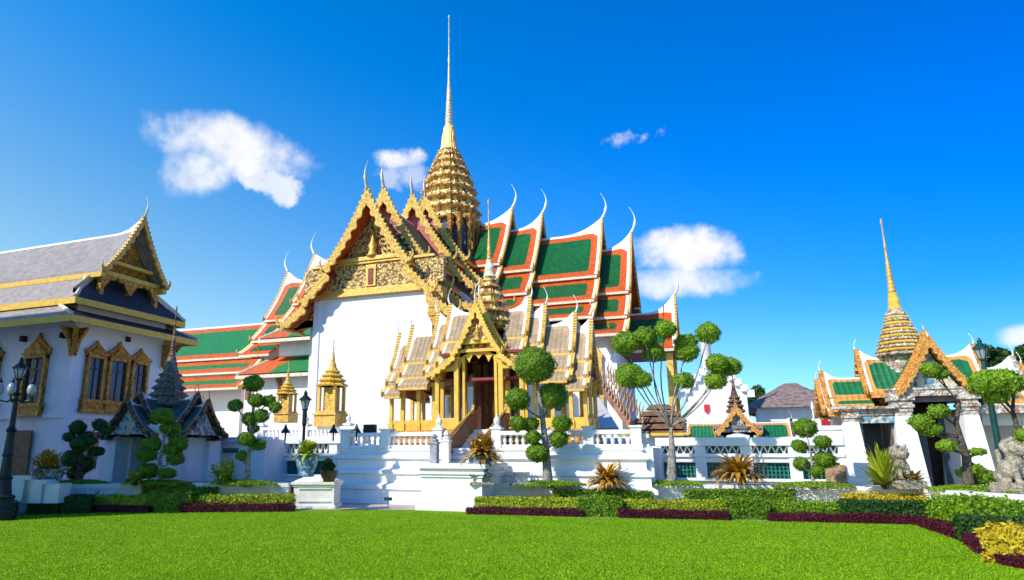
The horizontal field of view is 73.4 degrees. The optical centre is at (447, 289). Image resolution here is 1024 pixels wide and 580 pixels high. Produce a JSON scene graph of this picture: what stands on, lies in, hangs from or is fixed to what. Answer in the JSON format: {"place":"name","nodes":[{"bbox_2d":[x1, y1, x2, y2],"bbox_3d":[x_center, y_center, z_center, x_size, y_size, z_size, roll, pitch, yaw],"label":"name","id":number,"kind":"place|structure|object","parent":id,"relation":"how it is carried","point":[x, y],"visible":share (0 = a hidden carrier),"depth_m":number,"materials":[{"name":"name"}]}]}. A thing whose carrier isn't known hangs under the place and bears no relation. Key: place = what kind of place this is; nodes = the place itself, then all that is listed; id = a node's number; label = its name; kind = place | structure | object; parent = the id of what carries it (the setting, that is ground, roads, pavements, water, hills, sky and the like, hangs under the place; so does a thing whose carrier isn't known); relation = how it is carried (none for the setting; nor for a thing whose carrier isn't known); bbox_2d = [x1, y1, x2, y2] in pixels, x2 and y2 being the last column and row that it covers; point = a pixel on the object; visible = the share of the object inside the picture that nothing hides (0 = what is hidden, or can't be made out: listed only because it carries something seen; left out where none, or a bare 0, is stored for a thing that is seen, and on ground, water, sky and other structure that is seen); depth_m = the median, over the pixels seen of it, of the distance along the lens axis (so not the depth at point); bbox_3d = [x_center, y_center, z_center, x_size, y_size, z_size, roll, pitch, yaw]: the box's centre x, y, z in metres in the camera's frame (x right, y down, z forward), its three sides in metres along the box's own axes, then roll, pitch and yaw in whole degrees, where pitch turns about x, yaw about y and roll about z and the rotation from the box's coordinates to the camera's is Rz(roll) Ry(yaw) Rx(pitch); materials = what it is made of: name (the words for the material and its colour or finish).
{"place":"outdoors","nodes":[
{"label":"outdoors","id":0,"kind":"place"},
{"bbox_2d":[0,196,198,479],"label":"palace hall","id":1,"kind":"structure","parent":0,"point":[86,328],"depth_m":31.16,"materials":[{"name":"white paint"}]},
{"bbox_2d":[0,347,4,372],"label":"window","id":2,"kind":"structure","parent":1,"relation":"in","point":[2,353],"depth_m":31.28,"materials":[{"name":"gold glass"}]},
{"bbox_2d":[11,430,32,475],"bbox_3d":[-18.403,7.337,29.362,1.000,2.550,0.070,-5,-14,21],"label":"door","id":3,"kind":"structure","parent":1,"relation":"in","point":[23,438],"depth_m":29.39,"materials":[{"name":"brown wood"}]},
{"bbox_2d":[10,333,52,416],"bbox_3d":[-18.324,3.709,30.155,1.640,3.717,0.340,-5,-14,21],"label":"window","id":4,"kind":"structure","parent":1,"relation":"in","point":[37,356],"depth_m":30.15,"materials":[{"name":"gold glass"}]},
{"bbox_2d":[83,432,98,468],"bbox_3d":[-15.756,7.060,30.030,0.070,1.600,0.800,-5,-14,21],"label":"window","id":5,"kind":"structure","parent":1,"relation":"in","point":[94,433],"depth_m":30.24,"materials":[{"name":"grey glass"}]},
{"bbox_2d":[77,340,109,412],"bbox_3d":[-15.799,3.857,30.590,0.340,3.231,1.240,-5,-14,21],"label":"window","id":6,"kind":"structure","parent":1,"relation":"in","point":[96,356],"depth_m":30.55,"materials":[{"name":"gold glass"}]},
{"bbox_2d":[100,342,132,413],"bbox_3d":[-15.325,4.064,31.746,0.340,3.366,1.410,-5,-14,21],"label":"window","id":7,"kind":"structure","parent":1,"relation":"in","point":[119,360],"depth_m":31.71,"materials":[{"name":"gold glass"}]},
{"bbox_2d":[127,348,152,400],"bbox_3d":[-14.847,4.403,32.881,0.340,3.231,1.260,-5,-14,21],"label":"window","id":8,"kind":"structure","parent":1,"relation":"in","point":[140,364],"depth_m":32.97,"materials":[{"name":"gold glass"}]},
{"bbox_2d":[161,323,263,436],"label":"gallery hall","id":9,"kind":"structure","parent":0,"point":[212,363],"depth_m":60.59,"materials":[{"name":"green tile"}]},
{"bbox_2d":[336,503,415,509],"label":"path","id":10,"kind":"structure","parent":0,"point":[374,506],"depth_m":20.90,"materials":[{"name":"white stone"}]},
{"bbox_2d":[414,463,507,511],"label":"mounting block","id":11,"kind":"structure","parent":10,"relation":"on","point":[446,487],"depth_m":19.43,"materials":[{"name":"white paint"}]},
{"bbox_2d":[428,434,440,462],"bbox_3d":[-0.402,4.691,20.226,0.280,0.859,0.280,-5,-14,21],"label":"stone bollard","id":12,"kind":"object","parent":11,"relation":"on","point":[434,442],"visible":0.97,"depth_m":20.12,"materials":[{"name":"white stone"}]},
{"bbox_2d":[441,430,451,462],"bbox_3d":[-0.045,4.897,21.359,0.280,0.985,0.280,-5,-14,21],"label":"stone bollard","id":13,"kind":"object","parent":11,"relation":"on","point":[446,449],"visible":1,"depth_m":21.26,"materials":[{"name":"white stone"}]},
{"bbox_2d":[0,509,1023,579],"bbox_3d":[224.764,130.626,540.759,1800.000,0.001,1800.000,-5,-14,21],"label":"ground","id":14,"kind":"structure","parent":0,"point":[21,513],"depth_m":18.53,"materials":[{"name":"green plant"}]},
{"bbox_2d":[0,357,35,520],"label":"lamp post","id":15,"kind":"object","parent":14,"relation":"on","point":[8,511],"visible":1,"depth_m":16.98,"materials":[{"name":"metal"}]},
{"bbox_2d":[24,503,60,514],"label":"hedge","id":16,"kind":"object","parent":14,"relation":"on","point":[42,508],"visible":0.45,"depth_m":18.24,"materials":[{"name":"green plant"}]},
{"bbox_2d":[58,493,95,513],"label":"hedge","id":17,"kind":"object","parent":14,"relation":"on","point":[79,503],"visible":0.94,"depth_m":18.47,"materials":[{"name":"green plant"}]},
{"bbox_2d":[94,493,147,506],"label":"hedge","id":18,"kind":"object","parent":14,"relation":"on","point":[123,500],"visible":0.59,"depth_m":19.11,"materials":[{"name":"green plant"}]},
{"bbox_2d":[90,503,152,512],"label":"border plants","id":19,"kind":"object","parent":14,"relation":"on","point":[100,508],"visible":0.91,"depth_m":18.71,"materials":[{"name":"purple plant"}]},
{"bbox_2d":[17,481,293,512],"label":"planter wall","id":20,"kind":"structure","parent":14,"relation":"on","point":[282,487],"depth_m":20.29,"materials":[{"name":"white stone"}]},
{"bbox_2d":[12,475,71,502],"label":"stone block","id":21,"kind":"structure","parent":20,"relation":"on","point":[25,489],"depth_m":18.18,"materials":[{"name":"white stone"}]},
{"bbox_2d":[29,469,66,482],"bbox_3d":[-11.042,5.186,18.810,0.907,0.500,0.907,-5,-14,21],"label":"flower pot","id":22,"kind":"object","parent":21,"relation":"on","point":[49,472],"visible":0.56,"depth_m":18.54,"materials":[{"name":"ceramic"}]},
{"bbox_2d":[15,448,77,479],"bbox_3d":[-11.072,4.829,18.926,1.607,0.912,1.545,-5,-14,21],"label":"fern plant","id":23,"kind":"object","parent":22,"relation":"in","point":[47,460],"visible":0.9,"depth_m":18.70,"materials":[{"name":"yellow plant"}]},
{"bbox_2d":[59,418,112,483],"bbox_3d":[-10.932,4.849,20.431,1.826,2.023,1.132,1,-13,-2],"label":"topiary tree","id":24,"kind":"object","parent":20,"relation":"on","point":[76,458],"visible":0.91,"depth_m":20.34,"materials":[{"name":"green plant"}]},
{"bbox_2d":[117,468,153,488],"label":"fern plant","id":25,"kind":"object","parent":20,"relation":"on","point":[135,476],"visible":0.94,"depth_m":19.77,"materials":[{"name":"green plant"}]},
{"bbox_2d":[129,407,191,486],"bbox_3d":[-8.496,4.696,20.481,1.826,2.353,1.137,-1,-13,3],"label":"topiary tree","id":26,"kind":"object","parent":20,"relation":"on","point":[174,447],"visible":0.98,"depth_m":20.33,"materials":[{"name":"green plant"}]},
{"bbox_2d":[200,458,242,487],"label":"fern plant","id":27,"kind":"object","parent":20,"relation":"on","point":[225,475],"visible":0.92,"depth_m":20.04,"materials":[{"name":"green plant"}]},
{"bbox_2d":[216,374,282,486],"bbox_3d":[-5.924,4.174,20.498,1.843,3.353,1.124,1,-13,-2],"label":"topiary tree","id":28,"kind":"object","parent":20,"relation":"on","point":[253,383],"visible":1,"depth_m":20.40,"materials":[{"name":"green plant"}]},
{"bbox_2d":[97,306,228,481],"bbox_3d":[-10.025,3.932,24.460,3.780,6.900,3.780,-5,-14,21],"label":"gateway","id":29,"kind":"object","parent":14,"relation":"on","point":[132,425],"visible":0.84,"depth_m":23.54,"materials":[{"name":"white paint"}]},
{"bbox_2d":[139,484,195,494],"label":"hedge","id":30,"kind":"object","parent":14,"relation":"on","point":[146,489],"visible":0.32,"depth_m":20.10,"materials":[{"name":"green plant"}]},
{"bbox_2d":[145,489,198,511],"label":"hedge","id":31,"kind":"object","parent":14,"relation":"on","point":[159,500],"visible":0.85,"depth_m":18.97,"materials":[{"name":"green plant"}]},
{"bbox_2d":[193,485,218,494],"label":"hedge","id":32,"kind":"object","parent":14,"relation":"on","point":[212,490],"visible":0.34,"depth_m":20.15,"materials":[{"name":"green plant"}]},
{"bbox_2d":[178,501,294,512],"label":"border plants","id":33,"kind":"object","parent":14,"relation":"on","point":[238,507],"visible":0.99,"depth_m":18.87,"materials":[{"name":"purple plant"}]},
{"bbox_2d":[194,492,296,508],"bbox_3d":[-5.793,6.046,19.477,2.877,0.552,0.671,1,-13,-4],"label":"hedge","id":34,"kind":"object","parent":14,"relation":"on","point":[222,498],"visible":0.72,"depth_m":19.30,"materials":[{"name":"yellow plant"}]},
{"bbox_2d":[220,437,288,480],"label":"garden wall","id":35,"kind":"structure","parent":14,"relation":"on","point":[269,463],"depth_m":25.49,"materials":[{"name":"white paint"}]},
{"bbox_2d":[299,390,311,477],"bbox_3d":[-4.423,4.815,20.852,0.388,3.508,0.388,0,-13,0],"label":"lamp post","id":36,"kind":"object","parent":14,"relation":"on","point":[305,399],"visible":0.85,"depth_m":21.05,"materials":[{"name":"metal"}]},
{"bbox_2d":[291,474,343,508],"bbox_3d":[-3.963,6.114,20.784,1.360,0.950,1.360,0,-13,0],"label":"pedestal","id":37,"kind":"object","parent":14,"relation":"on","point":[315,492],"visible":0.9,"depth_m":20.18,"materials":[{"name":"white stone"}]},
{"bbox_2d":[287,439,324,476],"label":"potted plant","id":38,"kind":"object","parent":37,"relation":"on","point":[307,458],"visible":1,"depth_m":19.10,"materials":[{"name":"blue plant"}]},
{"bbox_2d":[320,457,338,481],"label":"potted plant","id":39,"kind":"object","parent":37,"relation":"on","point":[328,473],"visible":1,"depth_m":19.73,"materials":[{"name":"green plant"}]},
{"bbox_2d":[274,436,373,480],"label":"lattice wall","id":40,"kind":"structure","parent":14,"relation":"on","point":[329,447],"depth_m":25.82,"materials":[{"name":"white paint"}]},
{"bbox_2d":[281,424,289,440],"bbox_3d":[-5.338,4.682,22.426,0.320,0.530,0.304,-5,-14,21],"label":"garden light","id":41,"kind":"object","parent":40,"relation":"on","point":[285,430],"visible":1,"depth_m":22.37,"materials":[{"name":"metal"}]},
{"bbox_2d":[235,15,680,437],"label":"throne hall","id":42,"kind":"structure","parent":14,"relation":"on","point":[371,281],"depth_m":47.38,"materials":[{"name":"white paint"}]},
{"bbox_2d":[596,346,604,404],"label":"window","id":43,"kind":"structure","parent":42,"relation":"in","point":[600,356],"depth_m":45.87,"materials":[{"name":"gold metal"}]},
{"bbox_2d":[333,413,658,504],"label":"terrace","id":44,"kind":"structure","parent":14,"relation":"on","point":[372,474],"depth_m":21.65,"materials":[{"name":"white paint"}]},
{"bbox_2d":[257,414,388,444],"bbox_3d":[-3.142,6.858,32.136,8.638,1.770,7.438,-5,-14,21],"label":"balustrade","id":45,"kind":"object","parent":44,"relation":"on","point":[265,429],"depth_m":29.48,"materials":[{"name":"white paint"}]},
{"bbox_2d":[273,364,299,422],"bbox_3d":[-7.939,5.011,33.759,1.050,3.036,1.050,-5,-14,21],"label":"spired shrine","id":46,"kind":"object","parent":45,"relation":"on","point":[286,392],"visible":1,"depth_m":33.43,"materials":[{"name":"gold metal"}]},
{"bbox_2d":[312,340,349,426],"bbox_3d":[-5.065,4.023,29.882,1.337,3.864,1.337,-5,-14,21],"label":"spired shrine","id":47,"kind":"object","parent":45,"relation":"on","point":[332,381],"visible":1,"depth_m":29.45,"materials":[{"name":"gold metal"}]},
{"bbox_2d":[363,424,376,438],"bbox_3d":[-2.686,4.878,23.519,0.538,0.480,0.220,-5,-14,21],"label":"spotlight","id":48,"kind":"object","parent":44,"relation":"on","point":[369,428],"visible":0.93,"depth_m":23.44,"materials":[{"name":"metal"}]},
{"bbox_2d":[449,404,509,462],"bbox_3d":[1.009,4.761,22.702,1.340,2.072,2.947,-5,-14,21],"label":"pavilion stair","id":49,"kind":"object","parent":44,"relation":"on","point":[464,427],"visible":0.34,"depth_m":23.13,"materials":[{"name":"brown paint"}]},
{"bbox_2d":[381,198,603,444],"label":"royal pavilion","id":50,"kind":"structure","parent":44,"relation":"on","point":[456,354],"depth_m":25.57,"materials":[{"name":"gold tile"}]},
{"bbox_2d":[588,397,630,443],"bbox_3d":[7.130,6.778,30.578,1.915,4.203,4.341,-5,-14,21],"label":"side stair","id":51,"kind":"object","parent":44,"relation":"on","point":[606,421],"visible":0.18,"depth_m":29.54,"materials":[{"name":"paint"}]},
{"bbox_2d":[473,494,576,508],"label":"hedge","id":52,"kind":"object","parent":14,"relation":"on","point":[533,501],"visible":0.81,"depth_m":18.53,"materials":[{"name":"yellow plant"}]},
{"bbox_2d":[465,505,584,516],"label":"border plants","id":53,"kind":"object","parent":14,"relation":"on","point":[535,511],"visible":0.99,"depth_m":17.87,"materials":[{"name":"purple plant"}]},
{"bbox_2d":[575,494,623,517],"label":"hedge","id":54,"kind":"object","parent":14,"relation":"on","point":[596,505],"visible":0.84,"depth_m":17.55,"materials":[{"name":"green plant"}]},
{"bbox_2d":[552,487,653,504],"bbox_3d":[4.343,5.919,19.268,2.833,0.698,0.617,-1,-13,5],"label":"hedge","id":55,"kind":"object","parent":14,"relation":"on","point":[620,492],"visible":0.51,"depth_m":19.13,"materials":[{"name":"green plant"}]},
{"bbox_2d":[622,497,724,511],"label":"hedge","id":56,"kind":"object","parent":14,"relation":"on","point":[683,504],"visible":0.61,"depth_m":17.50,"materials":[{"name":"green plant"}]},
{"bbox_2d":[617,507,731,519],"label":"border plants","id":57,"kind":"object","parent":14,"relation":"on","point":[663,513],"visible":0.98,"depth_m":16.90,"materials":[{"name":"purple plant"}]},
{"bbox_2d":[699,342,710,371],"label":"pillar","id":58,"kind":"structure","parent":14,"relation":"on","point":[707,352],"depth_m":47.04,"materials":[{"name":"white paint"}]},
{"bbox_2d":[678,362,754,436],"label":"white house","id":59,"kind":"structure","parent":14,"relation":"on","point":[712,408],"depth_m":45.53,"materials":[{"name":"paint"}]},
{"bbox_2d":[682,487,796,501],"bbox_3d":[7.966,5.764,18.697,2.963,0.730,0.679,-1,-13,4],"label":"hedge","id":60,"kind":"object","parent":14,"relation":"on","point":[778,493],"visible":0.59,"depth_m":18.55,"materials":[{"name":"green plant"}]},
{"bbox_2d":[684,376,795,437],"bbox_3d":[15.371,7.232,36.312,5.361,5.980,2.601,-5,-14,21],"label":"gateway","id":61,"kind":"object","parent":14,"relation":"on","point":[736,421],"visible":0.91,"depth_m":35.47,"materials":[{"name":"green tile"}]},
{"bbox_2d":[718,495,770,519],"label":"hedge","id":62,"kind":"object","parent":14,"relation":"on","point":[741,507],"visible":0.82,"depth_m":16.88,"materials":[{"name":"green plant"}]},
{"bbox_2d":[642,425,854,488],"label":"lattice wall","id":63,"kind":"structure","parent":14,"relation":"on","point":[695,457],"depth_m":21.29,"materials":[{"name":"white paint"}]},
{"bbox_2d":[745,392,757,416],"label":"tree","id":64,"kind":"object","parent":14,"relation":"on","point":[750,399],"visible":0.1,"depth_m":68.31,"materials":[{"name":"green plant"}]},
{"bbox_2d":[750,384,765,397],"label":"tree","id":65,"kind":"object","parent":14,"relation":"on","point":[759,391],"visible":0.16,"depth_m":72.85,"materials":[{"name":"green plant"}]},
{"bbox_2d":[495,483,1023,502],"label":"planter wall","id":66,"kind":"structure","parent":14,"relation":"on","point":[830,494],"depth_m":18.93,"materials":[{"name":"white stone"}]},
{"bbox_2d":[469,474,493,484],"bbox_3d":[0.946,5.385,19.431,0.700,0.300,0.700,0,-13,0],"label":"carved stand","id":67,"kind":"object","parent":66,"relation":"on","point":[486,479],"visible":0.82,"depth_m":19.12,"materials":[{"name":"stone"}]},
{"bbox_2d":[455,430,508,473],"bbox_3d":[1.001,4.619,19.596,1.604,1.267,1.673,-5,-14,21],"label":"potted plant","id":68,"kind":"object","parent":67,"relation":"on","point":[482,448],"visible":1,"depth_m":19.37,"materials":[{"name":"orange plant"}]},
{"bbox_2d":[513,472,530,484],"bbox_3d":[2.096,5.377,19.484,0.460,0.340,0.460,0,-13,0],"label":"stone basin","id":69,"kind":"object","parent":66,"relation":"on","point":[521,478],"visible":0.82,"depth_m":19.32,"materials":[{"name":"grey stone"}]},
{"bbox_2d":[504,344,586,487],"bbox_3d":[2.762,3.639,19.966,2.380,4.152,1.454,4,-14,-16],"label":"topiary tree","id":70,"kind":"object","parent":66,"relation":"on","point":[535,364],"visible":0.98,"depth_m":19.71,"materials":[{"name":"green plant"}]},
{"bbox_2d":[584,461,628,492],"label":"fern plant","id":71,"kind":"object","parent":66,"relation":"on","point":[608,477],"visible":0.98,"depth_m":19.23,"materials":[{"name":"orange plant"}]},
{"bbox_2d":[611,319,742,486],"bbox_3d":[6.914,3.308,20.301,4.062,4.974,1.254,1,-13,-2],"label":"topiary tree","id":72,"kind":"object","parent":66,"relation":"on","point":[634,375],"visible":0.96,"depth_m":20.39,"materials":[{"name":"green plant"}]},
{"bbox_2d":[708,452,772,486],"bbox_3d":[8.394,5.157,19.610,1.905,1.036,1.926,-5,-14,21],"label":"fern plant","id":73,"kind":"object","parent":66,"relation":"on","point":[739,469],"visible":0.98,"depth_m":19.42,"materials":[{"name":"orange plant"}]},
{"bbox_2d":[771,417,855,489],"bbox_3d":[10.040,4.523,18.973,2.227,1.971,1.357,1,-13,-4],"label":"topiary tree","id":74,"kind":"object","parent":66,"relation":"on","point":[807,428],"visible":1,"depth_m":18.85,"materials":[{"name":"green plant"}]},
{"bbox_2d":[846,442,924,488],"bbox_3d":[11.542,4.641,18.104,2.006,1.232,2.082,-5,-14,21],"label":"fern plant","id":75,"kind":"object","parent":66,"relation":"on","point":[880,468],"visible":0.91,"depth_m":17.95,"materials":[{"name":"green plant"}]},
{"bbox_2d":[880,444,925,488],"bbox_3d":[11.851,4.622,17.930,0.618,1.128,0.906,0,-13,0],"label":"guardian lion","id":76,"kind":"object","parent":66,"relation":"on","point":[903,454],"visible":0.79,"depth_m":17.72},
{"bbox_2d":[903,469,931,490],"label":"fern plant","id":77,"kind":"object","parent":66,"relation":"on","point":[915,476],"visible":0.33,"depth_m":17.67,"materials":[{"name":"orange plant"}]},
{"bbox_2d":[905,362,993,491],"bbox_3d":[12.777,3.449,17.272,2.278,3.288,1.236,0,-13,1],"label":"topiary tree","id":78,"kind":"object","parent":66,"relation":"on","point":[970,473],"visible":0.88,"depth_m":17.09,"materials":[{"name":"green plant"}]},
{"bbox_2d":[972,337,1004,463],"bbox_3d":[13.987,3.118,17.556,0.370,3.840,0.370,0,-13,0],"label":"lamp post","id":79,"kind":"object","parent":66,"relation":"on","point":[980,348],"visible":0.57,"depth_m":17.52,"materials":[{"name":"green metal"}]},
{"bbox_2d":[965,367,1023,493],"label":"topiary tree","id":80,"kind":"object","parent":66,"relation":"on","point":[992,386],"visible":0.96,"depth_m":15.92,"materials":[{"name":"green plant"}]},
{"bbox_2d":[987,436,1023,493],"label":"guardian lion","id":81,"kind":"object","parent":66,"relation":"on","point":[1008,473],"visible":0.99,"depth_m":16.00},
{"bbox_2d":[768,497,838,514],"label":"hedge","id":82,"kind":"object","parent":14,"relation":"on","point":[807,505],"visible":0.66,"depth_m":17.01,"materials":[{"name":"green plant"}]},
{"bbox_2d":[766,511,916,524],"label":"border plants","id":83,"kind":"object","parent":14,"relation":"on","point":[855,517],"visible":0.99,"depth_m":15.98,"materials":[{"name":"purple plant"}]},
{"bbox_2d":[835,497,929,522],"bbox_3d":[10.440,5.282,16.363,2.037,0.596,0.779,-3,-14,14],"label":"hedge","id":84,"kind":"object","parent":14,"relation":"on","point":[913,506],"visible":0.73,"depth_m":16.18,"materials":[{"name":"green plant"}]},
{"bbox_2d":[840,491,925,501],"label":"hedge","id":85,"kind":"object","parent":14,"relation":"on","point":[884,496],"visible":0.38,"depth_m":17.66,"materials":[{"name":"yellow plant"}]},
{"bbox_2d":[814,218,1023,486],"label":"gateway","id":86,"kind":"object","parent":14,"relation":"on","point":[884,394],"visible":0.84,"depth_m":22.75,"materials":[{"name":"white paint"}]},
{"bbox_2d":[862,423,883,484],"bbox_3d":[14.666,5.911,23.489,0.650,2.600,0.100,-5,-14,21],"label":"door leaf","id":87,"kind":"structure","parent":86,"relation":"in","point":[872,431],"depth_m":23.61,"materials":[{"name":"wood"}]},
{"bbox_2d":[915,414,933,486],"bbox_3d":[16.080,5.633,22.968,0.200,2.900,0.100,-5,-14,21],"label":"door leaf","id":88,"kind":"structure","parent":86,"relation":"in","point":[923,440],"depth_m":22.94,"materials":[{"name":"wood"}]},
{"bbox_2d":[937,418,954,484],"bbox_3d":[16.622,5.582,22.755,0.170,2.900,0.100,-5,-14,21],"label":"door leaf","id":89,"kind":"structure","parent":86,"relation":"in","point":[947,461],"depth_m":22.68,"materials":[{"name":"wood"}]},
{"bbox_2d":[915,514,970,541],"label":"border plants","id":90,"kind":"object","parent":14,"relation":"on","point":[945,528],"visible":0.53,"depth_m":14.04,"materials":[{"name":"purple plant"}]},
{"bbox_2d":[920,491,1023,522],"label":"hedge","id":91,"kind":"object","parent":14,"relation":"on","point":[944,507],"visible":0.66,"depth_m":14.00,"materials":[{"name":"green plant"}]},
{"bbox_2d":[960,532,986,560],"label":"border plants","id":92,"kind":"object","parent":14,"relation":"on","point":[972,541],"visible":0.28,"depth_m":11.44,"materials":[{"name":"purple plant"}]},
{"bbox_2d":[949,513,1023,542],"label":"hedge","id":93,"kind":"object","parent":14,"relation":"on","point":[963,522],"visible":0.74,"depth_m":12.42,"materials":[{"name":"green plant"}]},
{"bbox_2d":[955,344,1023,477],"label":"gallery","id":94,"kind":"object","parent":14,"relation":"on","point":[1006,426],"visible":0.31,"depth_m":22.48,"materials":[{"name":"white paint"}]},
{"bbox_2d":[975,343,1011,367],"bbox_3d":[30.485,6.651,37.559,2.068,7.704,1.906,-5,-14,21],"label":"tree","id":95,"kind":"object","parent":14,"relation":"on","point":[997,356],"visible":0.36,"depth_m":37.85,"materials":[{"name":"green plant"}]},
{"bbox_2d":[972,519,1023,563],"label":"hedge","id":96,"kind":"object","parent":14,"relation":"on","point":[1004,538],"visible":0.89,"depth_m":10.10,"materials":[{"name":"yellow plant"}]},
{"bbox_2d":[986,551,1023,568],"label":"border plants","id":97,"kind":"object","parent":14,"relation":"on","point":[1015,561],"visible":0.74,"depth_m":9.83,"materials":[{"name":"purple plant"}]},
{"bbox_2d":[1013,344,1023,364],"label":"tree","id":98,"kind":"object","parent":14,"relation":"on","point":[1019,349],"visible":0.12,"depth_m":39.77,"materials":[{"name":"green plant"}]},
{"bbox_2d":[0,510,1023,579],"bbox_3d":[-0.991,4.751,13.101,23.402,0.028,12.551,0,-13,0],"label":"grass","id":99,"kind":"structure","parent":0,"point":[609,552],"depth_m":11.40,"materials":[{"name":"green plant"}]},
{"bbox_2d":[0,0,1023,421],"label":"sky","id":100,"kind":"structure","parent":0,"point":[757,151],"materials":[{"name":"blue"}]},
{"bbox_2d":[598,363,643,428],"bbox_3d":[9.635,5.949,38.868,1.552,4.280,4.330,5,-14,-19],"label":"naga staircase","id":101,"kind":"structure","parent":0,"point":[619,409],"depth_m":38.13,"materials":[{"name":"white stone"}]},
{"bbox_2d":[616,404,688,445],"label":"pavilion","id":102,"kind":"structure","parent":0,"point":[654,425],"depth_m":37.94,"materials":[{"name":"brown tile"}]},
{"bbox_2d":[748,383,830,436],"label":"tiled house","id":103,"kind":"structure","parent":0,"point":[779,403],"depth_m":56.43,"materials":[{"name":"tile"}]},
{"bbox_2d":[811,401,819,425],"bbox_3d":[16.017,6.652,29.180,0.573,3.800,0.124,-5,-14,19],"label":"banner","id":104,"kind":"object","parent":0,"point":[814,419],"visible":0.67,"depth_m":29.52,"materials":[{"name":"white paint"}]},
{"bbox_2d":[819,418,830,425],"bbox_3d":[15.755,6.322,28.230,0.573,4.000,0.124,-5,-14,19],"label":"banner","id":105,"kind":"object","parent":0,"point":[824,422],"visible":0.01,"depth_m":28.45,"materials":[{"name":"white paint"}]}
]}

